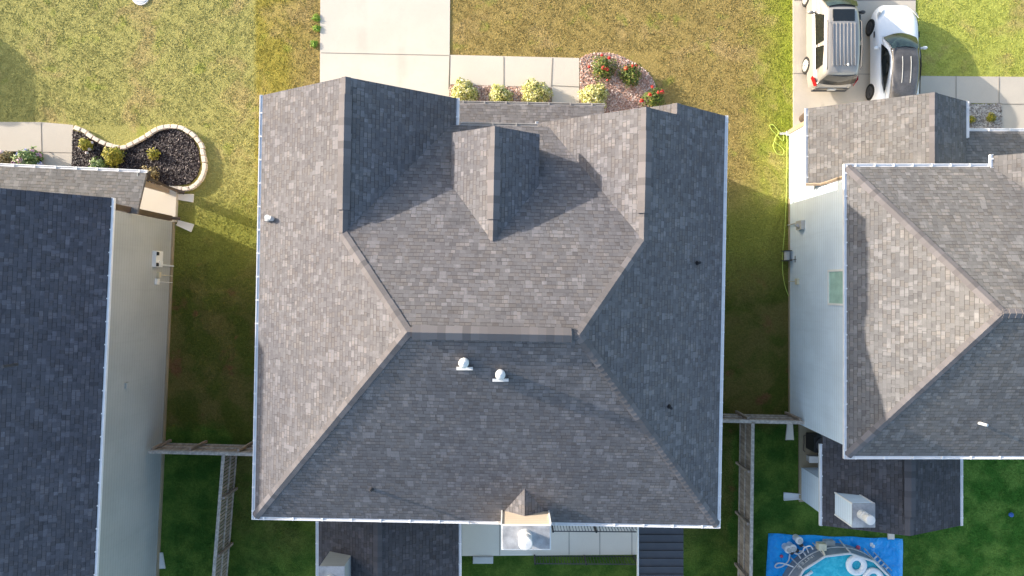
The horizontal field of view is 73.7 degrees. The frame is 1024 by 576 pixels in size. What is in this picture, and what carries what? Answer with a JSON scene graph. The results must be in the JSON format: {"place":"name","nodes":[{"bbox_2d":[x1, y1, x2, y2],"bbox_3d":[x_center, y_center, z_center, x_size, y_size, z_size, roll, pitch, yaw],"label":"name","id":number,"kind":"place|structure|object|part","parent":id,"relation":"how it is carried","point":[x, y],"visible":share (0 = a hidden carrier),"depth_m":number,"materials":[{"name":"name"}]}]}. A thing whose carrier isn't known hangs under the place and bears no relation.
{"place":"outdoors","nodes":[
{"label":"outdoors","id":0,"kind":"place"},
{"bbox_2d":[0,150,13,163],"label":"shrub","id":1,"kind":"object","parent":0,"point":[5,155],"visible":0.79,"depth_m":28.61,"materials":[{"name":"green plant"}]},
{"bbox_2d":[10,146,43,164],"bbox_3d":[-20.321,-5.350,28.614,1.248,0.728,1.253,-41,90,0],"label":"hydrangea","id":2,"kind":"object","parent":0,"point":[19,158],"visible":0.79,"depth_m":28.54,"materials":[{"name":"green plant"}]},
{"bbox_2d":[174,240,300,575],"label":"grass","id":3,"kind":"structure","parent":0,"point":[228,414],"depth_m":28.99,"materials":[{"name":"green plant"}]},
{"bbox_2d":[320,0,449,96],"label":"driveway","id":4,"kind":"structure","parent":0,"point":[381,32],"depth_m":28.96,"materials":[{"name":"concrete"}]},
{"bbox_2d":[342,53,578,88],"bbox_3d":[-2.623,-11.964,28.960,10.954,0.006,7.078,0,90,0],"label":"driveway joint","id":5,"kind":"object","parent":4,"relation":"on","point":[449,65],"visible":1,"depth_m":28.96,"materials":[{"name":"grey concrete"}]},
{"bbox_2d":[0,0,1023,575],"bbox_3d":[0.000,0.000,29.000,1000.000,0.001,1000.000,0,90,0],"label":"ground","id":6,"kind":"structure","parent":0,"point":[304,554],"depth_m":29.00,"materials":[{"name":"green plant"}]},
{"bbox_2d":[0,122,73,165],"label":"neighbour walk","id":7,"kind":"structure","parent":6,"relation":"on","point":[17,136],"depth_m":28.97,"materials":[{"name":"concrete"}]},
{"bbox_2d":[41,131,70,152],"bbox_3d":[-19.630,-6.061,28.964,1.841,0.006,0.890,44,90,0],"label":"walk joint","id":8,"kind":"object","parent":7,"relation":"on","point":[50,152],"visible":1,"depth_m":28.96,"materials":[{"name":"grey concrete"}]},
{"bbox_2d":[73,125,81,131],"bbox_3d":[-18.352,-6.740,28.900,0.286,0.200,0.183,22,90,0],"label":"edging stone","id":9,"kind":"object","parent":6,"relation":"on","point":[77,128],"visible":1,"depth_m":28.80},
{"bbox_2d":[80,128,88,133],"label":"edging stone","id":10,"kind":"object","parent":6,"relation":"on","point":[84,131],"visible":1,"depth_m":28.82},
{"bbox_2d":[86,132,93,138],"bbox_3d":[-17.837,-6.442,28.903,0.287,0.194,0.178,34,90,0],"label":"edging stone","id":11,"kind":"object","parent":6,"relation":"on","point":[90,135],"visible":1,"depth_m":28.81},
{"bbox_2d":[0,163,184,575],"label":"house","id":12,"kind":"structure","parent":6,"relation":"on","point":[86,267],"depth_m":23.52,"materials":[{"name":"grey"}]},
{"bbox_2d":[92,136,100,142],"bbox_3d":[-17.567,-6.280,28.901,0.284,0.198,0.158,29,90,0],"label":"edging stone","id":13,"kind":"object","parent":6,"relation":"on","point":[94,138],"visible":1,"depth_m":28.80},
{"bbox_2d":[99,140,106,145],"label":"edging stone","id":14,"kind":"object","parent":6,"relation":"on","point":[102,142],"visible":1,"depth_m":28.82,"materials":[{"name":"grey stone"}]},
{"bbox_2d":[120,145,127,149],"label":"edging stone","id":15,"kind":"object","parent":6,"relation":"on","point":[123,147],"visible":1,"depth_m":28.81,"materials":[{"name":"grey stone"}]},
{"bbox_2d":[126,141,134,147],"bbox_3d":[-16.132,-6.063,28.905,0.286,0.190,0.174,-25,90,0],"label":"edging stone","id":16,"kind":"object","parent":6,"relation":"on","point":[130,144],"visible":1,"depth_m":28.81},
{"bbox_2d":[71,129,200,185],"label":"bark mulch","id":17,"kind":"object","parent":6,"relation":"on","point":[173,161],"visible":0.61,"depth_m":28.92,"materials":[{"name":"black wood"}]},
{"bbox_2d":[78,138,93,153],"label":"shrub","id":18,"kind":"object","parent":17,"relation":"on","point":[85,144],"visible":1,"depth_m":28.70,"materials":[{"name":"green plant"}]},
{"bbox_2d":[88,156,107,167],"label":"shrub","id":19,"kind":"object","parent":17,"relation":"on","point":[98,163],"visible":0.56,"depth_m":28.62,"materials":[{"name":"green plant"}]},
{"bbox_2d":[101,146,125,167],"bbox_3d":[-16.827,-5.560,28.630,0.926,0.676,0.948,35,90,0],"label":"shrub","id":20,"kind":"object","parent":17,"relation":"on","point":[109,157],"visible":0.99,"depth_m":28.59,"materials":[{"name":"yellow plant"}]},
{"bbox_2d":[141,165,159,183],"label":"shrub","id":21,"kind":"object","parent":17,"relation":"on","point":[152,172],"visible":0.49,"depth_m":28.65,"materials":[{"name":"brown plant"}]},
{"bbox_2d":[146,147,160,160],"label":"shrub","id":22,"kind":"object","parent":17,"relation":"on","point":[153,153],"visible":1,"depth_m":28.75,"materials":[{"name":"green plant"}]},
{"bbox_2d":[133,138,140,144],"bbox_3d":[-15.862,-6.198,28.907,0.285,0.186,0.170,-28,90,0],"label":"edging stone","id":23,"kind":"object","parent":6,"relation":"on","point":[136,141],"visible":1,"depth_m":28.82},
{"bbox_2d":[133,0,148,4],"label":"utility cover","id":24,"kind":"object","parent":6,"relation":"on","point":[140,2],"visible":1,"depth_m":28.95,"materials":[{"name":"white plastic"}]},
{"bbox_2d":[139,135,146,141],"bbox_3d":[-15.618,-6.333,28.909,0.285,0.183,0.171,-30,90,0],"label":"edging stone","id":25,"kind":"object","parent":6,"relation":"on","point":[142,138],"visible":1,"depth_m":28.82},
{"bbox_2d":[145,131,152,137],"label":"edging stone","id":26,"kind":"object","parent":6,"relation":"on","point":[149,134],"visible":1,"depth_m":28.81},
{"bbox_2d":[151,127,158,133],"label":"edging stone","id":27,"kind":"object","parent":6,"relation":"on","point":[154,130],"visible":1,"depth_m":28.82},
{"bbox_2d":[157,125,164,130],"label":"edging stone","id":28,"kind":"object","parent":6,"relation":"on","point":[160,128],"visible":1,"depth_m":28.81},
{"bbox_2d":[159,552,165,568],"bbox_3d":[-14.873,11.566,28.945,0.349,0.110,0.699,0,90,0],"label":"splash block","id":29,"kind":"object","parent":6,"relation":"on","point":[161,562],"depth_m":28.95,"materials":[{"name":"grey concrete"}]},
{"bbox_2d":[164,124,171,129],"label":"edging stone","id":30,"kind":"object","parent":6,"relation":"on","point":[167,126],"visible":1,"depth_m":28.82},
{"bbox_2d":[171,124,178,128],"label":"edging stone","id":31,"kind":"object","parent":6,"relation":"on","point":[173,126],"visible":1,"depth_m":28.82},
{"bbox_2d":[176,220,193,231],"bbox_3d":[-13.868,-2.656,28.945,0.680,0.110,0.350,20,90,0],"label":"splash block","id":32,"kind":"object","parent":6,"relation":"on","point":[186,225],"depth_m":28.95,"materials":[{"name":"concrete"}]},
{"bbox_2d":[177,194,193,201],"bbox_3d":[-13.846,-3.805,28.945,0.701,0.110,0.349,0,90,0],"label":"splash block","id":33,"kind":"object","parent":6,"relation":"on","point":[187,197],"depth_m":28.95,"materials":[{"name":"concrete"}]},
{"bbox_2d":[182,186,189,190],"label":"edging stone","id":34,"kind":"object","parent":6,"relation":"on","point":[186,188],"visible":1,"depth_m":28.81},
{"bbox_2d":[189,184,196,189],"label":"edging stone","id":35,"kind":"object","parent":6,"relation":"on","point":[192,187],"visible":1,"depth_m":28.81,"materials":[{"name":"beige stone"}]},
{"bbox_2d":[189,131,197,137],"bbox_3d":[-13.480,-6.469,28.902,0.285,0.197,0.176,41,90,0],"label":"edging stone","id":36,"kind":"object","parent":6,"relation":"on","point":[193,134],"visible":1,"depth_m":28.80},
{"bbox_2d":[194,180,201,186],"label":"edging stone","id":37,"kind":"object","parent":6,"relation":"on","point":[197,183],"visible":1,"depth_m":28.81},
{"bbox_2d":[194,137,201,142],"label":"edging stone","id":38,"kind":"object","parent":6,"relation":"on","point":[197,139],"visible":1,"depth_m":28.82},
{"bbox_2d":[148,439,252,455],"bbox_3d":[-12.474,6.590,28.224,4.297,1.552,0.234,1,90,0],"label":"wood fence","id":39,"kind":"object","parent":6,"relation":"on","point":[167,447],"visible":0.88,"depth_m":27.97,"materials":[{"name":"grey wood"}]},
{"bbox_2d":[198,174,205,181],"bbox_3d":[-13.127,-4.657,28.900,0.174,0.200,0.284,29,90,0],"label":"edging stone","id":40,"kind":"object","parent":6,"relation":"on","point":[201,178],"visible":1,"depth_m":28.80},
{"bbox_2d":[198,142,205,148],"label":"edging stone","id":41,"kind":"object","parent":6,"relation":"on","point":[201,145],"visible":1,"depth_m":28.82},
{"bbox_2d":[200,149,205,155],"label":"edging stone","id":42,"kind":"object","parent":6,"relation":"on","point":[203,152],"visible":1,"depth_m":28.81,"materials":[{"name":"grey stone"}]},
{"bbox_2d":[201,169,206,175],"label":"edging stone","id":43,"kind":"object","parent":6,"relation":"on","point":[204,172],"visible":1,"depth_m":28.81,"materials":[{"name":"beige stone"}]},
{"bbox_2d":[201,156,207,162],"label":"edging stone","id":44,"kind":"object","parent":6,"relation":"on","point":[204,159],"visible":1,"depth_m":28.80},
{"bbox_2d":[202,163,207,169],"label":"edging stone","id":45,"kind":"object","parent":6,"relation":"on","point":[204,165],"visible":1,"depth_m":28.81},
{"bbox_2d":[212,455,237,575],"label":"wood fence","id":46,"kind":"object","parent":6,"relation":"on","point":[223,551],"visible":0.97,"depth_m":28.19,"materials":[{"name":"grey wood"}]},
{"bbox_2d":[310,40,317,48],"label":"weed","id":47,"kind":"object","parent":6,"relation":"on","point":[313,42],"visible":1,"depth_m":28.91,"materials":[{"name":"green plant"}]},
{"bbox_2d":[311,14,320,21],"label":"weed","id":48,"kind":"object","parent":6,"relation":"on","point":[316,17],"visible":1,"depth_m":28.91,"materials":[{"name":"green plant"}]},
{"bbox_2d":[312,23,320,32],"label":"weed","id":49,"kind":"object","parent":6,"relation":"on","point":[316,28],"visible":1,"depth_m":28.91,"materials":[{"name":"green plant"}]},
{"bbox_2d":[473,556,492,563],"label":"step slab","id":50,"kind":"structure","parent":6,"relation":"on","point":[482,559],"depth_m":28.90,"materials":[{"name":"grey concrete"}]},
{"bbox_2d":[251,76,727,575],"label":"house","id":51,"kind":"structure","parent":6,"relation":"on","point":[508,316],"depth_m":21.75,"materials":[{"name":"grey"}]},
{"bbox_2d":[449,84,551,101],"bbox_3d":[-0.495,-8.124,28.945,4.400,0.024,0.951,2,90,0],"label":"gravel mulch","id":52,"kind":"object","parent":6,"relation":"on","point":[486,87],"visible":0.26,"depth_m":28.94,"materials":[{"name":"brown gravel"}]},
{"bbox_2d":[451,77,479,100],"bbox_3d":[-1.974,-8.180,28.546,1.246,0.845,1.255,17,90,0],"label":"shrub","id":53,"kind":"object","parent":52,"relation":"on","point":[469,93],"visible":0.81,"depth_m":28.43,"materials":[{"name":"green plant"}]},
{"bbox_2d":[488,84,513,101],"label":"shrub","id":54,"kind":"object","parent":52,"relation":"on","point":[499,93],"visible":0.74,"depth_m":28.50,"materials":[{"name":"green plant"}]},
{"bbox_2d":[521,77,553,101],"bbox_3d":[1.062,-8.125,28.521,1.429,0.897,1.440,0,90,0],"label":"shrub","id":55,"kind":"object","parent":52,"relation":"on","point":[534,90],"visible":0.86,"depth_m":28.40,"materials":[{"name":"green plant"}]},
{"bbox_2d":[450,55,578,102],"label":"front walk","id":56,"kind":"structure","parent":6,"relation":"on","point":[487,70],"depth_m":28.97,"materials":[{"name":"concrete"}]},
{"bbox_2d":[534,555,636,564],"bbox_3d":[3.058,11.347,28.510,4.283,0.980,0.070,0,90,0],"label":"metal railing","id":57,"kind":"object","parent":6,"relation":"on","point":[586,563],"visible":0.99,"depth_m":28.38,"materials":[{"name":"black metal"}]},
{"bbox_2d":[579,52,655,112],"bbox_3d":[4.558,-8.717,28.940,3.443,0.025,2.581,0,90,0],"label":"red mulch","id":58,"kind":"object","parent":6,"relation":"on","point":[615,80],"visible":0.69,"depth_m":28.94,"materials":[{"name":"red wood"}]},
{"bbox_2d":[577,82,609,107],"bbox_3d":[3.498,-8.033,28.531,1.317,0.874,1.326,-33,90,0],"label":"shrub","id":59,"kind":"object","parent":58,"relation":"on","point":[595,94],"visible":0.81,"depth_m":28.45,"materials":[{"name":"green plant"}]},
{"bbox_2d":[588,51,622,84],"bbox_3d":[3.792,-9.238,28.543,1.389,0.851,1.266,17,90,0],"label":"rose bush","id":60,"kind":"object","parent":58,"relation":"on","point":[604,68],"visible":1,"depth_m":28.53,"materials":[{"name":"green plant"}]},
{"bbox_2d":[617,62,642,88],"bbox_3d":[4.952,-8.926,28.558,1.102,0.820,1.142,0,90,0],"label":"rose bush","id":61,"kind":"object","parent":58,"relation":"on","point":[631,70],"visible":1,"depth_m":28.55,"materials":[{"name":"green plant"}]},
{"bbox_2d":[639,84,665,106],"bbox_3d":[5.922,-7.947,28.598,1.157,0.739,1.153,0,90,0],"label":"rose bush","id":62,"kind":"object","parent":58,"relation":"on","point":[654,101],"visible":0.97,"depth_m":28.54,"materials":[{"name":"green plant"}]},
{"bbox_2d":[734,422,754,575],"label":"wood fence","id":63,"kind":"object","parent":6,"relation":"on","point":[744,514],"visible":0.95,"depth_m":28.09,"materials":[{"name":"grey wood"}]},
{"bbox_2d":[722,410,804,423],"bbox_3d":[9.894,5.326,28.224,3.752,1.552,0.234,1,90,0],"label":"wood fence","id":64,"kind":"object","parent":6,"relation":"on","point":[740,417],"visible":0.82,"depth_m":27.87,"materials":[{"name":"grey wood"}]},
{"bbox_2d":[769,124,788,296],"bbox_3d":[11.597,-3.208,28.961,0.736,0.053,7.592,-5,90,0],"label":"garden hose","id":65,"kind":"object","parent":6,"relation":"on","point":[786,191],"visible":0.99,"depth_m":28.95,"materials":[{"name":"plastic"}]},
{"bbox_2d":[781,250,791,260],"bbox_3d":[11.578,-1.359,28.775,0.280,0.450,0.440,0,90,0],"label":"hose reel","id":66,"kind":"object","parent":6,"relation":"on","point":[786,255],"visible":1,"depth_m":28.65,"materials":[{"name":"grey plastic"}]},
{"bbox_2d":[785,424,793,439],"bbox_3d":[11.769,6.102,28.945,0.350,0.110,0.680,0,90,0],"label":"splash block","id":67,"kind":"object","parent":6,"relation":"on","point":[789,433],"depth_m":28.95,"materials":[{"name":"concrete"}]},
{"bbox_2d":[783,492,799,500],"bbox_3d":[11.863,8.833,28.945,0.680,0.110,0.350,0,90,0],"label":"splash block","id":68,"kind":"object","parent":6,"relation":"on","point":[790,496],"depth_m":28.95,"materials":[{"name":"grey concrete"}]},
{"bbox_2d":[766,533,902,575],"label":"tarp","id":69,"kind":"object","parent":6,"relation":"on","point":[889,552],"visible":0.55,"depth_m":28.96,"materials":[{"name":"blue plastic"}]},
{"bbox_2d":[774,554,793,567],"bbox_3d":[11.512,11.620,28.729,0.858,0.509,0.389,-39,90,0],"label":"pool hose","id":70,"kind":"object","parent":69,"relation":"on","point":[783,563],"visible":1,"depth_m":28.85,"materials":[{"name":"white plastic"}]},
{"bbox_2d":[782,543,800,558],"bbox_3d":[11.752,11.104,28.715,0.806,0.510,0.315,40,90,0],"label":"pool pump","id":71,"kind":"object","parent":69,"relation":"on","point":[786,547],"visible":0.99,"depth_m":28.59,"materials":[{"name":"white plastic"}]},
{"bbox_2d":[794,545,812,554],"bbox_3d":[12.185,10.984,28.517,0.744,0.655,0.249,-41,90,0],"label":"pool hose","id":72,"kind":"object","parent":71,"relation":"attached to","point":[802,551],"visible":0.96,"depth_m":28.48,"materials":[{"name":"white plastic"}]},
{"bbox_2d":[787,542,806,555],"bbox_3d":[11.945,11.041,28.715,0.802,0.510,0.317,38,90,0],"label":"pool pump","id":73,"kind":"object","parent":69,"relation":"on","point":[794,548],"visible":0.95,"depth_m":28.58,"materials":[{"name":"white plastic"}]},
{"bbox_2d":[792,534,808,552],"bbox_3d":[12.144,10.780,28.715,0.315,0.510,0.802,-30,90,0],"label":"pool pump","id":74,"kind":"object","parent":69,"relation":"on","point":[797,539],"visible":0.96,"depth_m":28.59,"materials":[{"name":"white plastic"}]},
{"bbox_2d":[823,539,834,545],"bbox_3d":[13.372,10.736,28.825,0.420,0.290,0.220,0,90,0],"label":"step box","id":75,"kind":"object","parent":69,"relation":"on","point":[829,542],"visible":0.75,"depth_m":28.68,"materials":[{"name":"grey plastic"}]},
{"bbox_2d":[782,539,890,575],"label":"above ground pool","id":76,"kind":"structure","parent":69,"relation":"on","point":[816,562],"depth_m":28.16,"materials":[{"name":"liquid"}]},
{"bbox_2d":[816,541,826,555],"bbox_3d":[12.773,10.751,28.165,0.320,0.429,0.451,0,90,0],"label":"pool skimmer","id":77,"kind":"object","parent":76,"relation":"attached to","point":[821,546],"visible":1,"depth_m":28.05,"materials":[{"name":"plastic"}]},
{"bbox_2d":[846,555,866,575],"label":"ring float","id":78,"kind":"object","parent":76,"relation":"on","point":[851,559],"visible":1,"depth_m":27.98,"materials":[{"name":"white plastic"}]},
{"bbox_2d":[862,567,882,575],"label":"ring float","id":79,"kind":"object","parent":76,"relation":"on","point":[871,570],"visible":1,"depth_m":27.99,"materials":[{"name":"white plastic"}]},
{"bbox_2d":[873,552,891,570],"bbox_3d":[15.569,11.676,28.890,0.360,0.035,1.093,-44,90,0],"label":"pool ladder","id":80,"kind":"object","parent":69,"relation":"on","point":[876,556],"visible":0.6,"depth_m":28.88,"materials":[{"name":"grey plastic"}]},
{"bbox_2d":[887,533,894,538],"bbox_3d":[16.067,10.530,28.960,0.280,0.080,0.240,0,90,0],"label":"splash block","id":81,"kind":"object","parent":6,"relation":"on","point":[890,536],"depth_m":28.92,"materials":[{"name":"concrete"}]},
{"bbox_2d":[787,92,1023,535],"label":"house","id":82,"kind":"structure","parent":6,"relation":"on","point":[905,225],"depth_m":23.49,"materials":[{"name":"grey"}]},
{"bbox_2d":[780,131,789,135],"bbox_3d":[11.568,-6.550,28.960,0.420,0.080,0.200,0,90,0],"label":"spray attachment","id":83,"kind":"object","parent":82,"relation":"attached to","point":[786,133],"visible":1,"depth_m":28.95,"materials":[{"name":"grey plastic"}]},
{"bbox_2d":[803,433,820,452],"bbox_3d":[12.712,6.531,28.455,0.825,0.890,0.839,0,90,0],"label":"grill","id":84,"kind":"object","parent":82,"relation":"on","point":[813,441],"visible":0.56,"depth_m":28.29,"materials":[{"name":"black paint"}]},
{"bbox_2d":[806,455,818,462],"bbox_3d":[12.751,7.175,28.720,0.640,0.360,0.280,0,90,0],"label":"storage box","id":85,"kind":"object","parent":82,"relation":"on","point":[812,458],"visible":0.64,"depth_m":28.54,"materials":[{"name":"grey plastic"}]},
{"bbox_2d":[827,269,842,305],"bbox_3d":[11.745,-0.020,24.550,0.070,1.610,1.310,0,90,0],"label":"window","id":86,"kind":"structure","parent":82,"relation":"in","point":[835,276],"depth_m":24.78,"materials":[{"name":"green glass"}]},
{"bbox_2d":[921,76,1023,127],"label":"side walk","id":87,"kind":"structure","parent":6,"relation":"on","point":[1007,93],"depth_m":28.97,"materials":[{"name":"concrete"}]},
{"bbox_2d":[969,103,1002,127],"bbox_3d":[19.990,-7.223,29.003,1.495,0.095,1.128,0,90,0],"label":"rock bed","id":88,"kind":"object","parent":6,"relation":"on","point":[982,115],"visible":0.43,"depth_m":28.95,"materials":[{"name":"grey gravel"}]},
{"bbox_2d":[969,116,975,122],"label":"shrub","id":89,"kind":"object","parent":88,"relation":"on","point":[971,119],"visible":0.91,"depth_m":28.78,"materials":[{"name":"green plant"}]},
{"bbox_2d":[986,112,995,122],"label":"shrub","id":90,"kind":"object","parent":88,"relation":"on","point":[991,116],"visible":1,"depth_m":28.80,"materials":[{"name":"green plant"}]},
{"bbox_2d":[462,524,636,555],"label":"patio","id":91,"kind":"structure","parent":0,"point":[481,539],"depth_m":28.95,"materials":[{"name":"concrete"}]},
{"bbox_2d":[551,525,636,532],"bbox_3d":[3.465,10.015,28.510,3.631,0.980,0.070,0,90,0],"label":"metal railing","id":92,"kind":"object","parent":91,"relation":"on","point":[594,527],"visible":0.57,"depth_m":28.17,"materials":[{"name":"metal"}]},
{"bbox_2d":[799,113,803,122],"bbox_3d":[12.339,-7.175,28.655,0.480,0.620,0.473,0,90,0],"label":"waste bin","id":93,"kind":"object","parent":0,"point":[801,118],"visible":0.28,"depth_m":28.65,"materials":[{"name":"brown plastic"}]},
{"bbox_2d":[793,0,920,126],"bbox_3d":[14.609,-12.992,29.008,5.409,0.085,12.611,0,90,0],"label":"driveway","id":94,"kind":"structure","parent":0,"point":[804,96],"depth_m":28.96,"materials":[{"name":"concrete"}]},
{"bbox_2d":[802,0,865,91],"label":"parked car","id":95,"kind":"object","parent":94,"relation":"on","point":[831,62],"visible":1,"depth_m":27.40,"materials":[{"name":"silver metal"}]},
{"bbox_3d":[12.445,-10.565,27.637,0.178,0.491,1.330,0,90,0],"label":"side window","id":96,"kind":"part","parent":95,"relation":"part of","materials":[{"name":"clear glass"}]},
{"bbox_3d":[12.441,-9.350,27.627,0.168,0.473,0.900,0,90,0],"label":"side window","id":97,"kind":"part","parent":95,"relation":"part of","materials":[{"name":"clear glass"}]},
{"bbox_3d":[13.250,-8.415,27.645,1.480,0.550,0.270,0,90,0],"label":"rear window","id":98,"kind":"part","parent":95,"relation":"part of","materials":[{"name":"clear glass"}]},
{"bbox_3d":[14.055,-10.565,27.637,0.178,0.491,1.330,0,90,0],"label":"side window","id":99,"kind":"part","parent":95,"relation":"part of","materials":[{"name":"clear glass"}]},
{"bbox_2d":[866,5,927,100],"bbox_3d":[15.930,-9.490,28.261,2.220,1.478,4.580,0,90,0],"label":"parked car","id":100,"kind":"object","parent":94,"relation":"on","point":[892,32],"visible":0.81,"depth_m":27.97,"materials":[{"name":"white paint"}]},
{"bbox_3d":[15.212,-8.975,27.823,0.179,0.394,2.051,0,90,0],"label":"side window","id":101,"kind":"part","parent":100,"relation":"part of","materials":[{"name":"black glass"}]},
{"bbox_3d":[16.648,-8.975,27.823,0.179,0.394,2.051,0,90,0],"label":"side window","id":102,"kind":"part","parent":100,"relation":"part of","materials":[{"name":"black glass"}]},
{"bbox_2d":[699,240,1023,575],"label":"grass","id":103,"kind":"structure","parent":0,"point":[795,439],"depth_m":28.99,"materials":[{"name":"green plant"}]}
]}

